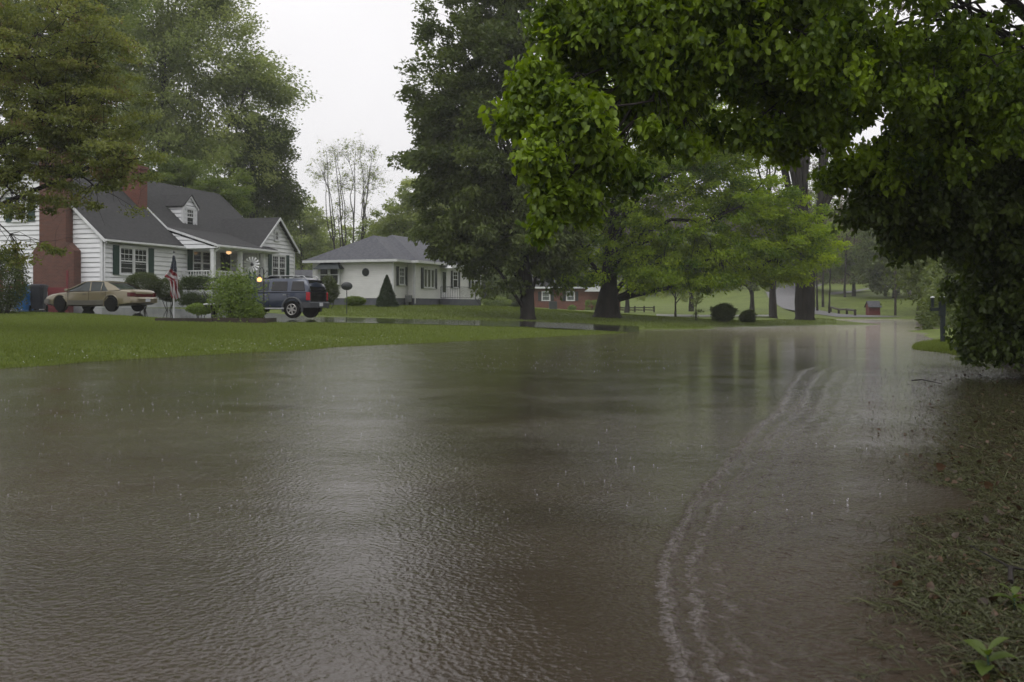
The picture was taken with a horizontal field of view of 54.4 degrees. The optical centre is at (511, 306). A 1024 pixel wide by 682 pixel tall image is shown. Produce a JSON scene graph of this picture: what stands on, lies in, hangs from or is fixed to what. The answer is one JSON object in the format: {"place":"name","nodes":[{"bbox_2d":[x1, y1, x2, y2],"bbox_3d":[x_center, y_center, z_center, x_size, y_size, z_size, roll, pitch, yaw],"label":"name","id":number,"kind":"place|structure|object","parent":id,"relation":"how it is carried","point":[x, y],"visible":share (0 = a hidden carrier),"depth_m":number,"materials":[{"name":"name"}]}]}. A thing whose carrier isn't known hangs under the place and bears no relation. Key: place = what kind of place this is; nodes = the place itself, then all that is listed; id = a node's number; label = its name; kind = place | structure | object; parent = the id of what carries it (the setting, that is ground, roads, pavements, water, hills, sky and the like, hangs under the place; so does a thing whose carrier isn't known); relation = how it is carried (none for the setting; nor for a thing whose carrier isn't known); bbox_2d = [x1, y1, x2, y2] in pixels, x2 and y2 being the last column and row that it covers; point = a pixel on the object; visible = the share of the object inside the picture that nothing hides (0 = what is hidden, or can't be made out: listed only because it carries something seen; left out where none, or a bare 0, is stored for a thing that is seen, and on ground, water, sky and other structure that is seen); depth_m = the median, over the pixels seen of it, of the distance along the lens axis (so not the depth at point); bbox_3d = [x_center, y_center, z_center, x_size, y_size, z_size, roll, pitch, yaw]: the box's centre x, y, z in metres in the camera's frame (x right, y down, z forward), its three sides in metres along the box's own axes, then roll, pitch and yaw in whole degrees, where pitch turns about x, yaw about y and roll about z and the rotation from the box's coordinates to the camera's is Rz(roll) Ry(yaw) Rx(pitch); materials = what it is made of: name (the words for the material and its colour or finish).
{"place":"outdoors","nodes":[
{"label":"outdoors","id":0,"kind":"place"},
{"bbox_2d":[3,307,638,331],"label":"driveway","id":1,"kind":"structure","parent":0,"point":[163,312],"depth_m":46.63,"materials":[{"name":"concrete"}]},
{"bbox_2d":[15,291,30,309],"bbox_3d":[-22.911,-0.276,46.519,0.745,0.920,0.851,0,0,0],"label":"wheelie bin","id":2,"kind":"object","parent":1,"relation":"on","point":[26,306],"visible":0.45,"depth_m":46.41,"materials":[{"name":"blue plastic"}]},
{"bbox_2d":[28,284,48,308],"bbox_3d":[-22.363,-0.441,47.020,0.767,1.220,0.876,0,0,-4],"label":"wheelie bin","id":3,"kind":"object","parent":1,"relation":"on","point":[38,295],"visible":0.94,"depth_m":46.70,"materials":[{"name":"grey plastic"}]},
{"bbox_2d":[44,280,157,311],"bbox_3d":[-18.930,-0.476,45.790,5.280,1.428,2.120,0,0,19],"label":"gold sedan","id":4,"kind":"object","parent":1,"relation":"on","point":[111,296],"visible":0.99,"depth_m":44.96,"materials":[{"name":"paint"}]},
{"bbox_2d":[223,275,328,317],"bbox_3d":[-10.642,-0.436,44.797,4.700,1.900,2.200,0,0,16],"label":"blue suv","id":5,"kind":"object","parent":1,"relation":"on","point":[293,297],"visible":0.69,"depth_m":43.80,"materials":[{"name":"paint"}]},
{"bbox_2d":[0,242,1021,368],"bbox_3d":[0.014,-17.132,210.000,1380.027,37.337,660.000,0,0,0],"label":"ground","id":6,"kind":"structure","parent":0,"point":[740,301],"depth_m":93.42,"materials":[{"name":"plant"}]},
{"bbox_2d":[0,242,35,313],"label":"patio shrub","id":7,"kind":"object","parent":6,"relation":"on","point":[8,303],"visible":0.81,"depth_m":42.81,"materials":[{"name":"green plant"}]},
{"bbox_2d":[46,270,72,307],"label":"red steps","id":8,"kind":"structure","parent":6,"relation":"on","point":[53,290],"depth_m":49.48,"materials":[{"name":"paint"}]},
{"bbox_2d":[0,0,155,189],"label":"forest tree","id":9,"kind":"object","parent":6,"relation":"on","point":[129,25],"visible":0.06,"depth_m":66.91,"materials":[{"name":"green plant"}]},
{"bbox_2d":[0,0,172,270],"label":"maple tree","id":10,"kind":"object","parent":6,"relation":"on","point":[62,103],"visible":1,"depth_m":26.87,"materials":[{"name":"green plant"}]},
{"bbox_2d":[122,271,161,309],"bbox_3d":[-17.875,-0.734,48.213,1.906,1.961,1.692,0,0,0],"label":"round shrub","id":11,"kind":"object","parent":6,"relation":"on","point":[137,279],"visible":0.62,"depth_m":47.81,"materials":[{"name":"green plant"}]},
{"bbox_2d":[0,147,299,307],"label":"white house","id":12,"kind":"structure","parent":6,"relation":"on","point":[195,230],"depth_m":54.89,"materials":[{"name":"wood"}]},
{"bbox_2d":[11,197,27,221],"bbox_3d":[-25.399,-5.044,51.416,1.015,1.382,0.130,0,0,17],"label":"window","id":13,"kind":"structure","parent":12,"relation":"in","point":[13,220],"depth_m":51.40,"materials":[{"name":"white glass"}]},
{"bbox_2d":[119,245,147,275],"bbox_3d":[-19.852,-2.387,52.265,0.130,1.577,2.376,0,0,17],"label":"window","id":14,"kind":"structure","parent":12,"relation":"in","point":[130,269],"depth_m":52.17,"materials":[{"name":"white glass"}]},
{"bbox_2d":[192,250,209,275],"bbox_3d":[-18.084,-2.554,58.085,0.130,1.544,1.933,0,0,17],"label":"window","id":15,"kind":"structure","parent":12,"relation":"in","point":[203,264],"depth_m":58.02,"materials":[{"name":"white glass"}]},
{"bbox_2d":[220,253,229,274],"bbox_3d":[-17.396,-2.241,60.399,0.063,2.171,0.972,0,0,17],"label":"door","id":16,"kind":"structure","parent":12,"relation":"in","point":[225,257],"depth_m":60.28,"materials":[{"name":"brown glass"}]},
{"bbox_2d":[274,229,279,241],"bbox_3d":[-14.798,-4.460,62.616,0.130,0.734,0.648,0,0,17],"label":"window","id":17,"kind":"structure","parent":12,"relation":"in","point":[276,232],"depth_m":62.59,"materials":[{"name":"white glass"}]},
{"bbox_2d":[272,254,285,277],"bbox_3d":[-14.719,-2.425,62.860,0.130,1.760,1.814,0,0,17],"label":"window","id":18,"kind":"structure","parent":12,"relation":"in","point":[278,268],"depth_m":62.79,"materials":[{"name":"white glass"}]},
{"bbox_2d":[156,276,182,309],"bbox_3d":[-16.730,-0.610,48.577,1.418,1.766,1.323,0,0,0],"label":"round shrub","id":19,"kind":"object","parent":6,"relation":"on","point":[163,294],"visible":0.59,"depth_m":48.30,"materials":[{"name":"green plant"}]},
{"bbox_2d":[43,0,322,188],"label":"tall tree","id":20,"kind":"object","parent":6,"relation":"on","point":[172,36],"visible":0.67,"depth_m":80.50,"materials":[{"name":"green plant"}]},
{"bbox_2d":[138,149,255,214],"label":"garden tree","id":21,"kind":"object","parent":6,"relation":"on","point":[229,192],"visible":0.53,"depth_m":68.90,"materials":[{"name":"green plant"}]},
{"bbox_2d":[183,302,210,317],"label":"leafy bush","id":22,"kind":"object","parent":6,"relation":"on","point":[197,308],"visible":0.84,"depth_m":41.40,"materials":[{"name":"green plant"}]},
{"bbox_2d":[203,303,220,317],"bbox_3d":[-11.934,0.253,39.800,0.768,0.755,0.774,0,0,0],"label":"bird bath","id":23,"kind":"object","parent":6,"relation":"on","point":[212,312],"visible":0.57,"depth_m":39.70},
{"bbox_2d":[175,275,252,311],"bbox_3d":[-14.135,-0.570,47.605,3.609,1.965,1.610,0,0,0],"label":"clipped hedge","id":24,"kind":"object","parent":6,"relation":"on","point":[191,282],"visible":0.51,"depth_m":47.05,"materials":[{"name":"green plant"}]},
{"bbox_2d":[155,318,276,323],"bbox_3d":[-11.788,0.561,39.779,4.334,0.236,1.841,0,0,0],"label":"timber edging","id":25,"kind":"object","parent":6,"relation":"on","point":[257,320],"visible":0.61,"depth_m":38.87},
{"bbox_2d":[173,251,174,317],"bbox_3d":[-13.412,-0.772,39.500,0.084,2.918,0.080,0,0,0],"label":"flagpole","id":26,"kind":"object","parent":25,"relation":"on","point":[173,295],"visible":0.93,"depth_m":39.47,"materials":[{"name":"metal"}]},
{"bbox_2d":[165,256,179,298],"bbox_3d":[-13.469,-1.150,39.440,0.630,1.735,0.110,0,0,0],"label":"flag","id":27,"kind":"object","parent":26,"relation":"attached to","point":[171,275],"visible":1,"depth_m":39.43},
{"bbox_2d":[244,257,259,302],"bbox_3d":[-10.463,-0.657,40.246,0.650,2.693,0.936,0,0,0],"label":"garden windmill","id":28,"kind":"object","parent":25,"relation":"on","point":[252,266],"visible":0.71,"depth_m":39.98,"materials":[{"name":"white metal"}]},
{"bbox_2d":[199,255,273,321],"bbox_3d":[-10.949,-0.648,39.494,3.164,2.800,2.778,0,0,0],"label":"leafy bush","id":29,"kind":"object","parent":6,"relation":"on","point":[232,302],"visible":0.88,"depth_m":39.33,"materials":[{"name":"green plant"}]},
{"bbox_2d":[236,299,266,318],"bbox_3d":[-10.293,0.201,39.274,1.246,1.012,1.125,0,0,0],"label":"leafy bush","id":30,"kind":"object","parent":6,"relation":"on","point":[255,308],"visible":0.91,"depth_m":39.09,"materials":[{"name":"green plant"}]},
{"bbox_2d":[216,100,310,230],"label":"dark tree","id":31,"kind":"object","parent":6,"relation":"on","point":[282,203],"visible":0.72,"depth_m":86.83,"materials":[{"name":"green plant"}]},
{"bbox_2d":[257,267,269,316],"bbox_3d":[-10.307,-0.449,41.100,0.556,2.334,0.312,0,0,0],"label":"lamp post","id":32,"kind":"object","parent":6,"relation":"on","point":[259,279],"visible":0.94,"depth_m":41.17,"materials":[{"name":"metal"}]},
{"bbox_2d":[295,270,312,277],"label":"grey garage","id":33,"kind":"structure","parent":6,"relation":"on","point":[305,272],"depth_m":97.12,"materials":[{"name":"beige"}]},
{"bbox_2d":[284,194,330,269],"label":"distant tree","id":34,"kind":"object","parent":6,"relation":"on","point":[308,237],"visible":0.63,"depth_m":116.92,"materials":[{"name":"green plant"}]},
{"bbox_2d":[0,311,627,368],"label":"grass","id":35,"kind":"structure","parent":6,"relation":"on","point":[51,328],"depth_m":30.77,"materials":[{"name":"plant"}]},
{"bbox_2d":[305,215,352,269],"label":"distant tree","id":36,"kind":"object","parent":6,"relation":"on","point":[330,242],"visible":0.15,"depth_m":129.03,"materials":[{"name":"green plant"}]},
{"bbox_2d":[322,274,340,308],"bbox_3d":[-10.695,-0.856,58.046,1.306,2.108,1.114,0,0,27],"label":"house shrub","id":37,"kind":"object","parent":6,"relation":"on","point":[332,290],"visible":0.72,"depth_m":57.77,"materials":[{"name":"green plant"}]},
{"bbox_2d":[341,282,351,313],"bbox_3d":[-8.675,-0.380,52.073,0.492,1.793,0.510,0,0,-35],"label":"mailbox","id":38,"kind":"object","parent":6,"relation":"on","point":[346,286],"visible":0.98,"depth_m":51.97,"materials":[{"name":"metal"}]},
{"bbox_2d":[302,130,394,248],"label":"bare tree","id":39,"kind":"object","parent":6,"relation":"on","point":[363,202],"visible":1,"depth_m":95.87,"materials":[{"name":"grey plant"}]},
{"bbox_2d":[344,296,365,305],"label":"house shrub","id":40,"kind":"object","parent":6,"relation":"on","point":[354,300],"visible":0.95,"depth_m":62.48,"materials":[{"name":"green plant"}]},
{"bbox_2d":[338,224,386,242],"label":"distant tree","id":41,"kind":"object","parent":6,"relation":"on","point":[359,233],"visible":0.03,"depth_m":133.22,"materials":[{"name":"green plant"}]},
{"bbox_2d":[375,274,398,306],"bbox_3d":[-7.857,-0.983,62.518,1.566,2.090,1.362,0,0,0],"label":"cone conifer","id":42,"kind":"object","parent":6,"relation":"on","point":[387,296],"visible":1,"depth_m":62.21,"materials":[{"name":"green plant"}]},
{"bbox_2d":[302,235,480,305],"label":"cream house","id":43,"kind":"structure","parent":6,"relation":"on","point":[364,267],"depth_m":66.52,"materials":[{"name":"paint"}]},
{"bbox_2d":[318,264,341,284],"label":"bay window","id":44,"kind":"structure","parent":43,"relation":"in","point":[336,273],"depth_m":65.97,"materials":[{"name":"white glass"}]},
{"bbox_2d":[399,266,405,285],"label":"window","id":45,"kind":"structure","parent":43,"relation":"in","point":[401,268],"depth_m":65.76,"materials":[{"name":"grey glass"}]},
{"bbox_2d":[423,267,435,288],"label":"window","id":46,"kind":"structure","parent":43,"relation":"in","point":[429,273],"depth_m":68.73,"materials":[{"name":"white glass"}]},
{"bbox_2d":[441,270,446,296],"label":"door","id":47,"kind":"structure","parent":43,"relation":"in","point":[443,272],"depth_m":70.93,"materials":[{"name":"white glass"}]},
{"bbox_2d":[452,270,458,287],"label":"window","id":48,"kind":"structure","parent":43,"relation":"in","point":[455,273],"depth_m":73.02,"materials":[{"name":"white glass"}]},
{"bbox_2d":[357,176,476,239],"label":"tree","id":49,"kind":"object","parent":6,"relation":"on","point":[386,225],"visible":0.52,"depth_m":90.47,"materials":[{"name":"green plant"}]},
{"bbox_2d":[269,216,603,270],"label":"distant wood","id":50,"kind":"object","parent":6,"relation":"on","point":[597,248],"depth_m":186.68,"materials":[{"name":"green plant"}]},
{"bbox_2d":[385,0,589,319],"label":"shade tree","id":51,"kind":"object","parent":6,"relation":"on","point":[450,143],"visible":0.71,"depth_m":53.38,"materials":[{"name":"green plant"}]},
{"bbox_2d":[481,266,505,297],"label":"distant tree","id":52,"kind":"object","parent":6,"relation":"on","point":[492,278],"visible":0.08,"depth_m":148.80,"materials":[{"name":"green plant"}]},
{"bbox_2d":[482,296,512,305],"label":"hedge bush","id":53,"kind":"object","parent":6,"relation":"on","point":[500,301],"visible":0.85,"depth_m":104.14,"materials":[{"name":"green plant"}]},
{"bbox_2d":[487,260,530,297],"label":"distant tree","id":54,"kind":"object","parent":6,"relation":"on","point":[497,277],"visible":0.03,"depth_m":144.04,"materials":[{"name":"green plant"}]},
{"bbox_2d":[506,294,519,306],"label":"hedge bush","id":55,"kind":"object","parent":6,"relation":"on","point":[514,300],"visible":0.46,"depth_m":107.39,"materials":[{"name":"green plant"}]},
{"bbox_2d":[549,301,556,308],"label":"air conditioner","id":56,"kind":"object","parent":6,"relation":"on","point":[552,304],"visible":0.94,"depth_m":111.54,"materials":[{"name":"metal"}]},
{"bbox_2d":[318,304,836,327],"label":"grass","id":57,"kind":"structure","parent":6,"relation":"on","point":[372,308],"depth_m":58.70,"materials":[{"name":"plant"}]},
{"bbox_2d":[532,275,623,309],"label":"brick house","id":58,"kind":"structure","parent":6,"relation":"on","point":[578,299],"depth_m":117.62,"materials":[{"name":"red"}]},
{"bbox_2d":[541,291,550,300],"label":"window","id":59,"kind":"structure","parent":58,"relation":"in","point":[545,297],"depth_m":117.80,"materials":[{"name":"white glass"}]},
{"bbox_2d":[566,291,574,300],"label":"window","id":60,"kind":"structure","parent":58,"relation":"in","point":[569,298],"depth_m":117.57,"materials":[{"name":"white glass"}]},
{"bbox_2d":[585,299,596,310],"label":"hedge bush","id":61,"kind":"object","parent":6,"relation":"on","point":[593,302],"visible":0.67,"depth_m":111.53,"materials":[{"name":"green plant"}]},
{"bbox_2d":[601,259,657,312],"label":"young tree","id":62,"kind":"object","parent":6,"relation":"on","point":[627,306],"visible":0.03,"depth_m":96.79,"materials":[{"name":"green plant"}]},
{"bbox_2d":[620,306,654,311],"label":"rail fence","id":63,"kind":"object","parent":6,"relation":"on","point":[643,307],"visible":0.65,"depth_m":99.97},
{"bbox_2d":[656,281,703,316],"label":"young tree","id":64,"kind":"object","parent":6,"relation":"on","point":[683,296],"visible":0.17,"depth_m":82.92,"materials":[{"name":"green plant"}]},
{"bbox_2d":[669,247,704,310],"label":"young tree","id":65,"kind":"object","parent":6,"relation":"on","point":[690,304],"visible":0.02,"depth_m":107.80,"materials":[{"name":"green plant"}]},
{"bbox_2d":[689,292,705,320],"bbox_3d":[11.389,0.079,61.071,1.275,2.080,1.340,0,0,37],"label":"leaning sapling","id":66,"kind":"object","parent":6,"relation":"on","point":[697,310],"visible":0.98,"depth_m":60.97,"materials":[{"name":"green plant"}]},
{"bbox_2d":[554,73,852,317],"bbox_3d":[10.476,-7.748,60.848,19.686,17.256,10.499,0,0,0],"label":"spreading tree","id":67,"kind":"object","parent":6,"relation":"on","point":[718,270],"visible":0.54,"depth_m":59.06,"materials":[{"name":"green plant"}]},
{"bbox_2d":[709,302,740,321],"bbox_3d":[13.181,0.373,61.992,2.046,1.344,1.671,0,0,0],"label":"roadside bush","id":68,"kind":"object","parent":6,"relation":"on","point":[724,312],"visible":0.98,"depth_m":61.67,"materials":[{"name":"green plant"}]},
{"bbox_2d":[688,232,766,282],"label":"hillside tree","id":69,"kind":"object","parent":6,"relation":"on","point":[725,243],"visible":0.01,"depth_m":169.97,"materials":[{"name":"green plant"}]},
{"bbox_2d":[592,177,874,279],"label":"hill wood","id":70,"kind":"object","parent":6,"relation":"on","point":[669,216],"visible":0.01,"depth_m":207.48,"materials":[{"name":"green plant"}]},
{"bbox_2d":[738,309,757,322],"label":"roadside bush","id":71,"kind":"object","parent":6,"relation":"on","point":[745,316],"visible":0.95,"depth_m":62.75,"materials":[{"name":"green plant"}]},
{"bbox_2d":[623,264,875,289],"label":"undergrowth","id":72,"kind":"object","parent":6,"relation":"on","point":[838,280],"depth_m":185.02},
{"bbox_2d":[476,0,1023,367],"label":"overhanging tree","id":73,"kind":"object","parent":6,"relation":"on","point":[665,65],"visible":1,"depth_m":12.37,"materials":[{"name":"green plant"}]},
{"bbox_2d":[730,238,787,311],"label":"young tree","id":74,"kind":"object","parent":6,"relation":"on","point":[752,287],"visible":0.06,"depth_m":111.76,"materials":[{"name":"green plant"}]},
{"bbox_2d":[721,106,829,317],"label":"leafing tree","id":75,"kind":"object","parent":6,"relation":"on","point":[772,305],"visible":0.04,"depth_m":83.72,"materials":[{"name":"green plant"}]},
{"bbox_2d":[773,212,851,286],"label":"hillside tree","id":76,"kind":"object","parent":6,"relation":"on","point":[833,276],"visible":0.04,"depth_m":159.24,"materials":[{"name":"green plant"}]},
{"bbox_2d":[808,161,826,223],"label":"wood edge tree","id":77,"kind":"object","parent":6,"relation":"on","point":[810,190],"visible":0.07,"depth_m":121.88,"materials":[{"name":"green plant"}]},
{"bbox_2d":[808,172,839,310],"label":"wood edge tree","id":78,"kind":"object","parent":6,"relation":"on","point":[816,275],"visible":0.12,"depth_m":117.98,"materials":[{"name":"green plant"}]},
{"bbox_2d":[815,215,841,312],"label":"roadside sapling","id":79,"kind":"object","parent":6,"relation":"on","point":[838,236],"visible":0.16,"depth_m":107.88,"materials":[{"name":"green plant"}]},
{"bbox_2d":[808,184,850,306],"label":"wood edge tree","id":80,"kind":"object","parent":6,"relation":"on","point":[833,200],"visible":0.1,"depth_m":125.88,"materials":[{"name":"green plant"}]},
{"bbox_2d":[830,189,865,296],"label":"wood edge tree","id":81,"kind":"object","parent":6,"relation":"on","point":[845,262],"visible":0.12,"depth_m":139.89,"materials":[{"name":"green plant"}]},
{"bbox_2d":[819,222,877,295],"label":"hillside tree","id":82,"kind":"object","parent":6,"relation":"on","point":[850,261],"visible":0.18,"depth_m":149.02,"materials":[{"name":"green plant"}]},
{"bbox_2d":[780,1,919,319],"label":"roadside tree","id":83,"kind":"object","parent":6,"relation":"on","point":[804,301],"visible":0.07,"depth_m":66.52,"materials":[{"name":"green plant"}]},
{"bbox_2d":[864,301,881,314],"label":"well house","id":84,"kind":"structure","parent":6,"relation":"on","point":[872,307],"depth_m":109.50,"materials":[{"name":"brick"}]},
{"bbox_2d":[846,228,914,297],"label":"hillside tree","id":85,"kind":"object","parent":6,"relation":"on","point":[868,271],"visible":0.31,"depth_m":134.54,"materials":[{"name":"green plant"}]},
{"bbox_2d":[894,267,896,315],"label":"utility pole","id":86,"kind":"object","parent":6,"relation":"on","point":[895,301],"depth_m":111.93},
{"bbox_2d":[859,140,959,314],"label":"roadside wood","id":87,"kind":"object","parent":6,"relation":"on","point":[909,272],"visible":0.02,"depth_m":65.26,"materials":[{"name":"green plant"}]},
{"bbox_2d":[825,121,1023,371],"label":"understory tree","id":88,"kind":"object","parent":6,"relation":"on","point":[978,227],"visible":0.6,"depth_m":15.35,"materials":[{"name":"green plant"}]},
{"bbox_2d":[841,0,1023,46],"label":"canopy tree","id":89,"kind":"object","parent":6,"relation":"on","point":[1013,6],"visible":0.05,"depth_m":19.29,"materials":[{"name":"green plant"}]},
{"bbox_2d":[914,258,967,329],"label":"undergrowth","id":90,"kind":"object","parent":6,"relation":"on","point":[926,318],"visible":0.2,"depth_m":50.60,"materials":[{"name":"green plant"}]},
{"bbox_2d":[930,296,951,341],"bbox_3d":[13.313,0.508,30.990,0.580,1.695,0.480,0,0,0],"label":"mailbox","id":91,"kind":"object","parent":6,"relation":"on","point":[941,309],"visible":0.69,"depth_m":30.94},
{"bbox_2d":[911,338,987,359],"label":"grass","id":92,"kind":"structure","parent":6,"relation":"on","point":[936,345],"depth_m":27.74,"materials":[{"name":"plant"}]},
{"bbox_2d":[963,637,1017,675],"bbox_3d":[1.560,1.157,3.233,0.158,0.167,0.171,0,0,0],"label":"broadleaf seedling","id":93,"kind":"object","parent":6,"relation":"on","point":[981,649],"visible":0.97,"depth_m":3.23,"materials":[{"name":"green plant"}]},
{"bbox_2d":[993,583,1023,610],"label":"broadleaf seedling","id":94,"kind":"object","parent":6,"relation":"on","point":[1014,590],"visible":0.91,"depth_m":3.95,"materials":[{"name":"green plant"}]},
{"bbox_2d":[0,319,1023,681],"bbox_3d":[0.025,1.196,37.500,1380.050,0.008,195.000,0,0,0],"label":"water","id":95,"kind":"structure","parent":0,"point":[658,533],"depth_m":5.91,"materials":[{"name":"liquid"}]},
{"bbox_2d":[1,339,906,520],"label":"rain splashes","id":96,"kind":"object","parent":95,"relation":"on","point":[438,390],"visible":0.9,"depth_m":11.46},
{"bbox_2d":[785,363,1023,681],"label":"verge weeds","id":97,"kind":"object","parent":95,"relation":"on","point":[1002,621],"visible":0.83,"depth_m":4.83,"materials":[{"name":"plant"}]},
{"bbox_2d":[936,463,945,470],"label":"dead leaf","id":98,"kind":"object","parent":97,"relation":"on","point":[940,466],"visible":1,"depth_m":7.25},
{"bbox_2d":[984,481,993,488],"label":"dead leaf","id":99,"kind":"object","parent":97,"relation":"on","point":[988,485],"visible":1,"depth_m":6.50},
{"bbox_2d":[969,545,1023,583],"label":"fallen twig","id":100,"kind":"object","parent":97,"relation":"on","point":[1011,568],"visible":0.98,"depth_m":4.40,"materials":[{"name":"wood"}]},
{"bbox_2d":[864,364,1023,681],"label":"leaf litter","id":101,"kind":"object","parent":95,"relation":"on","point":[983,599],"visible":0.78,"depth_m":4.91,"materials":[{"name":"plant"}]},
{"bbox_2d":[0,0,1023,246],"label":"sky","id":102,"kind":"structure","parent":0,"point":[350,49],"materials":[{"name":"white"}]},
{"bbox_2d":[656,314,768,316],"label":"side road","id":103,"kind":"structure","parent":0,"point":[692,315],"depth_m":86.71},
{"bbox_2d":[765,283,897,316],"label":"gravel road","id":104,"kind":"structure","parent":0,"point":[785,297],"depth_m":133.55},
{"bbox_2d":[830,306,856,314],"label":"guard rail","id":105,"kind":"object","parent":104,"relation":"on","point":[839,309],"visible":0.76,"depth_m":109.12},
{"bbox_2d":[828,286,887,294],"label":"hill path","id":106,"kind":"structure","parent":0,"point":[834,293],"depth_m":154.85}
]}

